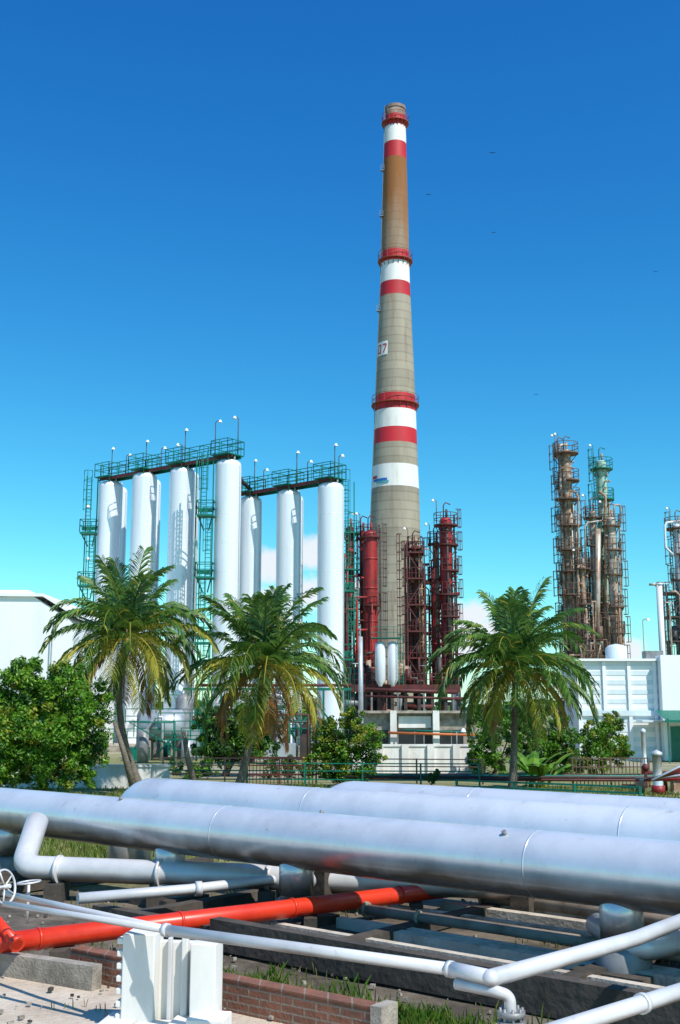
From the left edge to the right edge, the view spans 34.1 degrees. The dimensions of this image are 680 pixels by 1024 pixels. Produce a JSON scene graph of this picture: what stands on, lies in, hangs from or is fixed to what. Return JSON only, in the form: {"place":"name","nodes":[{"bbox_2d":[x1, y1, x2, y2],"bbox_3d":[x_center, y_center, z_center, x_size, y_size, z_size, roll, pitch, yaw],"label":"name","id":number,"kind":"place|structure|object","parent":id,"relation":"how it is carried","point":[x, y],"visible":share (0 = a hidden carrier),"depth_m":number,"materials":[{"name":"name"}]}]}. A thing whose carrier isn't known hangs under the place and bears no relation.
{"place":"outdoors","nodes":[
{"label":"outdoors","id":0,"kind":"place"},
{"bbox_2d":[76,875,276,903],"bbox_3d":[-1.428,6.274,18.800,6.198,0.240,0.377,7,-12,-33],"label":"pipe","id":1,"kind":"object","parent":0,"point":[198,888],"visible":0.7,"depth_m":17.89,"materials":[{"name":"metal"}]},
{"bbox_2d":[0,711,679,1023],"bbox_3d":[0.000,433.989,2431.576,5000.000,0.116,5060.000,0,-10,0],"label":"ground","id":2,"kind":"structure","parent":0,"point":[20,993],"depth_m":15.23,"materials":[{"name":"concrete"}]},
{"bbox_2d":[0,869,40,923],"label":"hand wheel valve","id":3,"kind":"object","parent":2,"relation":"on","point":[4,886],"visible":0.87,"depth_m":13.76,"materials":[{"name":"white paint"}]},
{"bbox_2d":[0,952,101,991],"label":"concrete kerb","id":4,"kind":"structure","parent":2,"relation":"on","point":[73,974],"depth_m":14.07,"materials":[{"name":"concrete"}]},
{"bbox_2d":[0,655,117,792],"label":"broadleaf tree","id":5,"kind":"object","parent":2,"relation":"on","point":[42,733],"visible":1,"depth_m":38.78,"materials":[{"name":"green plant"}]},
{"bbox_2d":[0,590,125,742],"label":"white warehouse","id":6,"kind":"structure","parent":2,"relation":"on","point":[26,616],"depth_m":81.83,"materials":[{"name":"paint"}]},
{"bbox_2d":[2,764,170,788],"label":"yard wall","id":7,"kind":"structure","parent":2,"relation":"on","point":[111,775],"depth_m":48.59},
{"bbox_2d":[120,482,127,584],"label":"silo","id":8,"kind":"object","parent":2,"relation":"on","point":[124,525],"visible":0.12,"depth_m":103.96,"materials":[{"name":"paint"}]},
{"bbox_2d":[37,545,220,781],"bbox_3d":[-8.429,6.490,45.092,7.350,10.143,6.664,0,-10,0],"label":"coconut palm","id":9,"kind":"object","parent":2,"relation":"on","point":[126,611],"visible":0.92,"depth_m":44.62,"materials":[{"name":"green plant"}]},
{"bbox_2d":[136,709,141,742],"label":"pressure vessel","id":10,"kind":"object","parent":2,"relation":"on","point":[138,715],"visible":0.16,"depth_m":76.34,"materials":[{"name":"grey metal"}]},
{"bbox_2d":[124,469,156,743],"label":"silo","id":11,"kind":"object","parent":2,"relation":"on","point":[143,510],"visible":0.52,"depth_m":96.98,"materials":[{"name":"paint"}]},
{"bbox_2d":[112,721,196,786],"bbox_3d":[-7.184,9.498,43.448,3.427,2.611,0.666,3,-10,-17],"label":"dead trunk","id":12,"kind":"object","parent":2,"relation":"on","point":[130,774],"visible":0.78,"depth_m":43.21,"materials":[{"name":"wood"}]},
{"bbox_2d":[139,710,185,760],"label":"horizontal tank","id":13,"kind":"object","parent":2,"relation":"on","point":[180,726],"visible":0.56,"depth_m":73.87,"materials":[{"name":"metal"}]},
{"bbox_2d":[98,928,231,1023],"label":"concrete anchor block","id":14,"kind":"structure","parent":2,"relation":"on","point":[169,980],"depth_m":12.01,"materials":[{"name":"white paint"}]},
{"bbox_2d":[163,465,194,741],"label":"silo","id":15,"kind":"object","parent":2,"relation":"on","point":[181,517],"visible":0.58,"depth_m":94.26,"materials":[{"name":"paint"}]},
{"bbox_2d":[175,694,192,758],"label":"pressure vessel","id":16,"kind":"object","parent":2,"relation":"on","point":[181,702],"visible":0.5,"depth_m":76.33,"materials":[{"name":"grey metal"}]},
{"bbox_2d":[167,758,218,777],"bbox_3d":[-7.213,12.602,54.615,2.630,1.119,1.238,0,-10,0],"label":"shrub","id":17,"kind":"object","parent":2,"relation":"on","point":[173,767],"visible":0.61,"depth_m":54.43,"materials":[{"name":"green plant"}]},
{"bbox_2d":[0,885,448,958],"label":"pipe","id":18,"kind":"object","parent":2,"relation":"on","point":[61,940],"visible":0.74,"depth_m":16.52,"materials":[{"name":"metal"}]},
{"bbox_2d":[0,916,24,951],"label":"red branch pipe","id":19,"kind":"object","parent":18,"relation":"on","point":[14,940],"visible":1,"depth_m":14.36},
{"bbox_2d":[210,455,241,726],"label":"silo","id":20,"kind":"object","parent":2,"relation":"on","point":[227,533],"visible":0.59,"depth_m":91.14,"materials":[{"name":"paint"}]},
{"bbox_2d":[103,684,350,764],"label":"silo yard piping","id":21,"kind":"object","parent":2,"relation":"on","point":[140,750],"visible":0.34,"depth_m":73.30,"materials":[{"name":"green paint"}]},
{"bbox_2d":[107,742,357,752],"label":"silo plinth","id":22,"kind":"structure","parent":2,"relation":"on","point":[115,747],"depth_m":88.04,"materials":[{"name":"concrete"}]},
{"bbox_2d":[94,478,122,611],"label":"silo","id":23,"kind":"object","parent":22,"relation":"on","point":[109,521],"visible":0.44,"depth_m":100.51,"materials":[{"name":"paint"}]},
{"bbox_2d":[151,479,160,709],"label":"silo","id":24,"kind":"object","parent":22,"relation":"on","point":[157,541],"visible":0.16,"depth_m":100.50,"materials":[{"name":"paint"}]},
{"bbox_2d":[77,416,243,716],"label":"silo walkway","id":25,"kind":"structure","parent":22,"relation":"on","point":[196,463],"depth_m":95.14,"materials":[{"name":"green paint"}]},
{"bbox_2d":[190,468,198,715],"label":"silo","id":26,"kind":"object","parent":22,"relation":"on","point":[196,557],"visible":0.1,"depth_m":97.53,"materials":[{"name":"paint"}]},
{"bbox_2d":[297,490,302,718],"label":"silo","id":27,"kind":"object","parent":22,"relation":"on","point":[301,619],"visible":0.08,"depth_m":97.54,"materials":[{"name":"paint"}]},
{"bbox_2d":[69,945,397,1023],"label":"brick kerb wall","id":28,"kind":"structure","parent":2,"relation":"on","point":[265,999],"depth_m":12.35,"materials":[{"name":"brick"}]},
{"bbox_2d":[189,690,280,776],"bbox_3d":[-5.388,11.325,56.876,4.769,4.482,2.815,0,-10,0],"label":"broadleaf tree","id":29,"kind":"object","parent":2,"relation":"on","point":[234,745],"visible":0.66,"depth_m":56.45,"materials":[{"name":"green plant"}]},
{"bbox_2d":[238,494,261,736],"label":"silo","id":30,"kind":"object","parent":2,"relation":"on","point":[250,546],"visible":0.34,"depth_m":97.12,"materials":[{"name":"paint"}]},
{"bbox_2d":[241,476,252,489],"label":"transfer pipe","id":31,"kind":"object","parent":30,"relation":"on","point":[244,484],"visible":0.43,"depth_m":97.69,"materials":[{"name":"metal"}]},
{"bbox_2d":[169,583,348,782],"bbox_3d":[-3.370,7.164,44.969,7.494,8.710,7.192,0,-10,0],"label":"coconut palm","id":32,"kind":"object","parent":2,"relation":"on","point":[266,643],"visible":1,"depth_m":44.46,"materials":[{"name":"green plant"}]},
{"bbox_2d":[14,812,509,907],"bbox_3d":[-0.441,6.103,19.089,11.783,1.487,1.362,-3,-10,15],"label":"medium pipe","id":33,"kind":"object","parent":2,"relation":"on","point":[59,872],"visible":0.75,"depth_m":19.57,"materials":[{"name":"metal"}]},
{"bbox_2d":[242,757,316,783],"bbox_3d":[-2.772,11.805,50.719,3.442,1.236,0.074,0,-10,0],"label":"picket fence","id":34,"kind":"object","parent":2,"relation":"on","point":[278,774],"visible":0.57,"depth_m":50.71,"materials":[{"name":"black metal"}]},
{"bbox_2d":[261,754,314,778],"bbox_3d":[-2.530,12.538,54.675,2.811,1.264,1.279,0,-10,0],"label":"shrub","id":35,"kind":"object","parent":2,"relation":"on","point":[293,761],"visible":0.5,"depth_m":54.51,"materials":[{"name":"green plant"}]},
{"bbox_2d":[275,487,300,743],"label":"silo","id":36,"kind":"object","parent":2,"relation":"on","point":[288,549],"visible":0.45,"depth_m":94.11,"materials":[{"name":"paint"}]},
{"bbox_2d":[241,443,355,745],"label":"silo walkway","id":37,"kind":"structure","parent":2,"relation":"on","point":[276,489],"depth_m":93.57,"materials":[{"name":"green paint"}]},
{"bbox_2d":[135,762,480,785],"bbox_3d":[-1.537,11.445,48.243,15.178,1.082,0.079,-1,-10,4],"label":"green pipe fence","id":38,"kind":"object","parent":2,"relation":"on","point":[362,779],"visible":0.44,"depth_m":48.17,"materials":[{"name":"metal"}]},
{"bbox_2d":[162,757,483,783],"bbox_3d":[-0.945,12.030,51.694,15.132,1.133,0.084,-1,-10,8],"label":"dark rail fence","id":39,"kind":"object","parent":2,"relation":"on","point":[225,765],"visible":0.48,"depth_m":51.97,"materials":[{"name":"metal"}]},
{"bbox_2d":[0,857,658,978],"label":"pipe sleepers","id":40,"kind":"object","parent":2,"relation":"on","point":[248,896],"visible":0.13,"depth_m":18.29,"materials":[{"name":"concrete"}]},
{"bbox_2d":[360,901,594,937],"bbox_3d":[3.839,5.849,14.908,9.001,0.234,0.240,-8,-13,39],"label":"pipe","id":41,"kind":"object","parent":40,"relation":"on","point":[367,909],"visible":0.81,"depth_m":17.27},
{"bbox_2d":[413,910,679,961],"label":"pipe","id":42,"kind":"object","parent":40,"relation":"on","point":[531,934],"visible":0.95,"depth_m":15.98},
{"bbox_2d":[586,913,679,960],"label":"medium pipe","id":43,"kind":"object","parent":42,"relation":"on","point":[667,945],"visible":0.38,"depth_m":14.07,"materials":[{"name":"metal"}]},
{"bbox_2d":[478,899,671,924],"bbox_3d":[6.245,5.988,15.697,10.001,0.292,0.300,-8,-13,39],"label":"pipe","id":44,"kind":"object","parent":40,"relation":"on","point":[570,908],"visible":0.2,"depth_m":17.76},
{"bbox_2d":[317,478,343,741],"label":"silo","id":45,"kind":"object","parent":2,"relation":"on","point":[330,565],"visible":0.64,"depth_m":90.64,"materials":[{"name":"paint"}]},
{"bbox_2d":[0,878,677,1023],"bbox_3d":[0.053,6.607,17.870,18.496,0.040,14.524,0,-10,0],"label":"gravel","id":46,"kind":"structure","parent":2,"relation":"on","point":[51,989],"depth_m":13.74,"materials":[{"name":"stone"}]},
{"bbox_2d":[0,787,679,984],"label":"pipeline","id":47,"kind":"object","parent":2,"relation":"on","point":[623,884],"visible":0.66,"depth_m":16.49,"materials":[{"name":"silver metal"}]},
{"bbox_2d":[2,890,679,1023],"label":"front pipe","id":48,"kind":"object","parent":2,"relation":"on","point":[476,980],"visible":1,"depth_m":10.61,"materials":[{"name":"metal"}]},
{"bbox_2d":[545,983,679,1023],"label":"front pipe","id":49,"kind":"object","parent":48,"relation":"attached to","point":[642,1003],"visible":1,"depth_m":8.59,"materials":[{"name":"metal"}]},
{"bbox_2d":[302,706,387,784],"bbox_3d":[0.232,10.349,49.048,3.799,3.579,2.051,0,-10,0],"label":"shrub","id":50,"kind":"object","parent":2,"relation":"on","point":[329,737],"visible":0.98,"depth_m":48.70,"materials":[{"name":"green plant"}]},
{"bbox_2d":[22,889,678,1010],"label":"dry grass","id":51,"kind":"structure","parent":2,"relation":"on","point":[301,983],"depth_m":15.74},
{"bbox_2d":[344,512,360,734],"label":"process column","id":52,"kind":"structure","parent":2,"relation":"on","point":[351,550],"depth_m":112.31,"materials":[{"name":"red metal"}]},
{"bbox_2d":[344,588,367,737],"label":"steel process frame","id":53,"kind":"object","parent":2,"relation":"on","point":[357,625],"visible":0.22,"depth_m":108.57,"materials":[{"name":"green paint"}]},
{"bbox_2d":[352,625,362,716],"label":"vent stack","id":54,"kind":"object","parent":2,"relation":"on","point":[360,673],"visible":0.57,"depth_m":90.99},
{"bbox_2d":[155,698,560,724],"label":"distant trees","id":55,"kind":"object","parent":2,"relation":"on","point":[505,713],"visible":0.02,"depth_m":234.62,"materials":[{"name":"green plant"}]},
{"bbox_2d":[351,513,366,693],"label":"process column","id":56,"kind":"structure","parent":2,"relation":"on","point":[359,581],"depth_m":113.44,"materials":[{"name":"metal"}]},
{"bbox_2d":[346,646,375,724],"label":"steel process frame","id":57,"kind":"object","parent":2,"relation":"on","point":[372,669],"visible":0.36,"depth_m":107.09,"materials":[{"name":"red paint"}]},
{"bbox_2d":[355,512,387,710],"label":"process column","id":58,"kind":"structure","parent":2,"relation":"on","point":[370,605],"depth_m":110.90,"materials":[{"name":"metal"}]},
{"bbox_2d":[92,904,679,1023],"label":"trench wall","id":59,"kind":"structure","parent":2,"relation":"on","point":[561,996],"depth_m":13.50,"materials":[{"name":"concrete"}]},
{"bbox_2d":[223,961,550,1023],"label":"weeds","id":60,"kind":"object","parent":2,"relation":"on","point":[410,1015],"visible":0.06,"depth_m":12.17,"materials":[{"name":"green plant"}]},
{"bbox_2d":[107,778,679,912],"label":"pipeline","id":61,"kind":"object","parent":2,"relation":"on","point":[634,822],"visible":0.27,"depth_m":18.16,"materials":[{"name":"silver metal"}]},
{"bbox_2d":[370,102,422,710],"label":"chimney","id":62,"kind":"object","parent":2,"relation":"on","point":[395,506],"visible":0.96,"depth_m":152.96,"materials":[{"name":"concrete"}]},
{"bbox_2d":[344,657,461,732],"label":"process deck","id":63,"kind":"structure","parent":2,"relation":"on","point":[385,704],"depth_m":103.21,"materials":[{"name":"metal"}]},
{"bbox_2d":[371,627,403,685],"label":"vessel pair","id":64,"kind":"object","parent":63,"relation":"attached to","point":[380,662],"visible":1,"depth_m":101.96,"materials":[{"name":"paint"}]},
{"bbox_2d":[396,533,428,683],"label":"steel process frame","id":65,"kind":"object","parent":63,"relation":"on","point":[417,646],"visible":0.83,"depth_m":109.44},
{"bbox_2d":[401,527,424,683],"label":"process column","id":66,"kind":"structure","parent":63,"relation":"on","point":[414,585],"depth_m":110.24,"materials":[{"name":"red metal"}]},
{"bbox_2d":[423,523,440,683],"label":"process column","id":67,"kind":"structure","parent":63,"relation":"on","point":[435,614],"depth_m":110.72,"materials":[{"name":"red metal"}]},
{"bbox_2d":[423,575,459,678],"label":"steel process frame","id":68,"kind":"object","parent":63,"relation":"on","point":[429,609],"visible":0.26,"depth_m":111.23,"materials":[{"name":"red paint"}]},
{"bbox_2d":[431,499,463,683],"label":"process column","id":69,"kind":"structure","parent":63,"relation":"on","point":[448,572],"depth_m":109.91,"materials":[{"name":"metal"}]},
{"bbox_2d":[360,688,474,743],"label":"service pipes","id":70,"kind":"object","parent":2,"relation":"on","point":[423,697],"visible":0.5,"depth_m":88.69,"materials":[{"name":"red metal"}]},
{"bbox_2d":[424,768,439,784],"bbox_3d":[3.808,11.072,45.741,0.747,1.013,0.542,0,-10,0],"label":"shrub","id":71,"kind":"object","parent":2,"relation":"on","point":[431,776],"visible":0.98,"depth_m":45.72,"materials":[{"name":"green plant"}]},
{"bbox_2d":[271,922,664,990],"bbox_3d":[2.034,5.967,14.544,8.000,0.200,0.140,-8,-13,39],"label":"concrete strip","id":72,"kind":"object","parent":2,"relation":"on","point":[634,984],"visible":0.33,"depth_m":14.94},
{"bbox_2d":[388,904,591,935],"bbox_3d":[4.298,6.183,15.766,9.000,0.200,0.160,-8,-13,39],"label":"concrete strip","id":73,"kind":"object","parent":2,"relation":"on","point":[526,924],"visible":0.11,"depth_m":17.16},
{"bbox_2d":[318,773,679,781],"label":"yard pipe run","id":74,"kind":"object","parent":2,"relation":"on","point":[561,777],"visible":0.77,"depth_m":48.13,"materials":[{"name":"green paint"}]},
{"bbox_2d":[331,781,679,912],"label":"pipeline","id":75,"kind":"object","parent":2,"relation":"on","point":[517,903],"visible":0.04,"depth_m":18.69,"materials":[{"name":"silver metal"}]},
{"bbox_2d":[466,711,548,773],"bbox_3d":[8.285,11.480,54.850,4.141,3.401,2.107,0,-10,0],"label":"shrub","id":76,"kind":"object","parent":2,"relation":"on","point":[494,761],"visible":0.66,"depth_m":54.53,"materials":[{"name":"green plant"}]},
{"bbox_2d":[336,916,679,973],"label":"concrete strip","id":77,"kind":"object","parent":2,"relation":"on","point":[353,924],"visible":0.33,"depth_m":16.33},
{"bbox_2d":[424,576,600,789],"bbox_3d":[6.996,7.062,44.866,6.932,8.788,7.057,-6,-12,29],"label":"coconut palm","id":78,"kind":"object","parent":2,"relation":"on","point":[512,648],"visible":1,"depth_m":44.42,"materials":[{"name":"green plant"}]},
{"bbox_2d":[440,901,586,930],"bbox_3d":[5.580,6.171,15.700,10.000,0.200,0.200,-8,-13,39],"label":"concrete strip","id":79,"kind":"object","parent":2,"relation":"on","point":[538,918],"visible":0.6,"depth_m":17.76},
{"bbox_2d":[393,930,679,986],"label":"concrete strip","id":80,"kind":"object","parent":2,"relation":"on","point":[664,978],"visible":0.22,"depth_m":15.37,"materials":[{"name":"concrete"}]},
{"bbox_2d":[500,750,575,787],"bbox_3d":[8.605,11.334,49.104,2.923,1.644,3.706,-9,-13,40],"label":"banana plant","id":81,"kind":"object","parent":2,"relation":"on","point":[531,765],"visible":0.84,"depth_m":48.93,"materials":[{"name":"green plant"}]},
{"bbox_2d":[455,779,641,795],"bbox_3d":[7.872,10.731,42.784,7.632,0.585,0.143,-6,-12,32],"label":"green pipe fence","id":82,"kind":"object","parent":2,"relation":"on","point":[575,790],"visible":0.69,"depth_m":42.58,"materials":[{"name":"metal"}]},
{"bbox_2d":[523,715,579,773],"bbox_3d":[11.067,12.278,58.796,3.556,3.182,2.404,0,-10,0],"label":"shrub","id":83,"kind":"object","parent":2,"relation":"on","point":[555,746],"visible":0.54,"depth_m":58.34,"materials":[{"name":"green plant"}]},
{"bbox_2d":[548,434,565,711],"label":"ladder","id":84,"kind":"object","parent":2,"relation":"on","point":[559,576],"depth_m":122.16,"materials":[{"name":"metal"}]},
{"bbox_2d":[552,433,581,716],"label":"distillation column","id":85,"kind":"structure","parent":2,"relation":"on","point":[567,522],"depth_m":120.96,"materials":[{"name":"metal"}]},
{"bbox_2d":[500,905,647,926],"bbox_3d":[6.061,6.194,15.828,9.000,0.200,0.140,-8,-13,39],"label":"concrete strip","id":86,"kind":"object","parent":2,"relation":"on","point":[555,914],"visible":0.2,"depth_m":17.87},
{"bbox_2d":[560,563,591,703],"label":"steel process frame","id":87,"kind":"object","parent":2,"relation":"on","point":[580,601],"visible":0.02,"depth_m":123.32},
{"bbox_2d":[570,549,592,658],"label":"distillation column","id":88,"kind":"structure","parent":2,"relation":"on","point":[581,595],"depth_m":118.83,"materials":[{"name":"metal"}]},
{"bbox_2d":[548,601,619,712],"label":"pipe rack","id":89,"kind":"object","parent":2,"relation":"on","point":[595,639],"visible":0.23,"depth_m":115.86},
{"bbox_2d":[580,494,604,658],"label":"distillation column","id":90,"kind":"structure","parent":2,"relation":"on","point":[592,516],"depth_m":120.67,"materials":[{"name":"metal"}]},
{"bbox_2d":[572,489,622,652],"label":"overhead piping","id":91,"kind":"object","parent":90,"relation":"attached to","point":[597,562],"visible":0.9,"depth_m":119.82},
{"bbox_2d":[579,547,618,658],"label":"steel process frame","id":92,"kind":"object","parent":2,"relation":"on","point":[587,586],"visible":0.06,"depth_m":123.58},
{"bbox_2d":[566,710,634,773],"bbox_3d":[12.772,11.466,54.825,3.315,3.336,2.149,0,-10,0],"label":"shrub","id":93,"kind":"object","parent":2,"relation":"on","point":[602,743],"visible":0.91,"depth_m":54.49,"materials":[{"name":"green plant"}]},
{"bbox_2d":[587,444,613,641],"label":"distillation column","id":94,"kind":"structure","parent":2,"relation":"on","point":[600,469],"depth_m":123.87,"materials":[{"name":"metal"}]},
{"bbox_2d":[571,757,650,786],"bbox_3d":[11.893,11.431,48.754,3.427,1.288,0.074,0,-10,0],"label":"picket fence","id":95,"kind":"object","parent":2,"relation":"on","point":[610,766],"visible":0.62,"depth_m":48.77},
{"bbox_2d":[598,500,630,658],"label":"distillation column","id":96,"kind":"structure","parent":2,"relation":"on","point":[615,599],"depth_m":119.07,"materials":[{"name":"metal"}]},
{"bbox_2d":[640,728,646,773],"bbox_3d":[16.060,12.638,58.696,0.364,2.376,0.364,0,-10,0],"label":"vent pipe","id":97,"kind":"object","parent":2,"relation":"on","point":[643,741],"visible":0.62,"depth_m":58.66,"materials":[{"name":"silver metal"}]},
{"bbox_2d":[622,764,679,793],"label":"pump set","id":98,"kind":"object","parent":2,"relation":"on","point":[675,786],"visible":0.76,"depth_m":45.55,"materials":[{"name":"red metal"}]},
{"bbox_2d":[636,766,679,781],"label":"service pipes","id":99,"kind":"object","parent":2,"relation":"on","point":[670,775],"visible":1,"depth_m":41.45,"materials":[{"name":"metal"}]},
{"bbox_2d":[651,750,665,794],"bbox_3d":[12.828,10.502,44.856,0.556,1.757,0.556,0,-10,0],"label":"vent pipe","id":100,"kind":"object","parent":2,"relation":"on","point":[657,787],"visible":0.97,"depth_m":44.73,"materials":[{"name":"silver metal"}]},
{"bbox_2d":[649,582,679,654],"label":"steel process frame","id":101,"kind":"object","parent":2,"relation":"on","point":[672,635],"visible":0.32,"depth_m":118.12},
{"bbox_2d":[655,520,679,654],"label":"piping","id":102,"kind":"object","parent":2,"relation":"on","point":[660,612],"visible":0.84,"depth_m":115.79,"materials":[{"name":"paint"}]},
{"bbox_2d":[664,507,679,654],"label":"distillation column","id":103,"kind":"structure","parent":2,"relation":"on","point":[674,529],"depth_m":120.45,"materials":[{"name":"metal"}]},
{"bbox_2d":[0,0,679,706],"label":"sky","id":104,"kind":"structure","parent":0,"point":[191,199],"materials":[{"name":"blue"}]},
{"bbox_2d":[5,781,679,861],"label":"dry grass","id":105,"kind":"structure","parent":0,"point":[52,844],"depth_m":28.70,"materials":[{"name":"plant"}]},
{"bbox_2d":[357,711,467,743],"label":"walls","id":106,"kind":"structure","parent":0,"point":[393,721],"depth_m":78.53,"materials":[{"name":"concrete"}]},
{"bbox_2d":[367,730,463,743],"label":"windows","id":107,"kind":"structure","parent":106,"relation":"attached to","point":[409,739],"depth_m":78.34,"materials":[{"name":"grey glass"}]},
{"bbox_2d":[351,744,485,773],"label":"yard wall","id":108,"kind":"structure","parent":0,"point":[427,751],"depth_m":56.49,"materials":[{"name":"concrete"}]},
{"bbox_2d":[564,644,679,762],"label":"clad warehouse","id":109,"kind":"structure","parent":0,"point":[638,695],"depth_m":73.81,"materials":[{"name":"white paint"}]},
{"bbox_2d":[642,618,649,650],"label":"street lamp","id":110,"kind":"object","parent":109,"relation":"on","point":[647,619],"visible":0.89,"depth_m":89.63,"materials":[{"name":"grey metal"}]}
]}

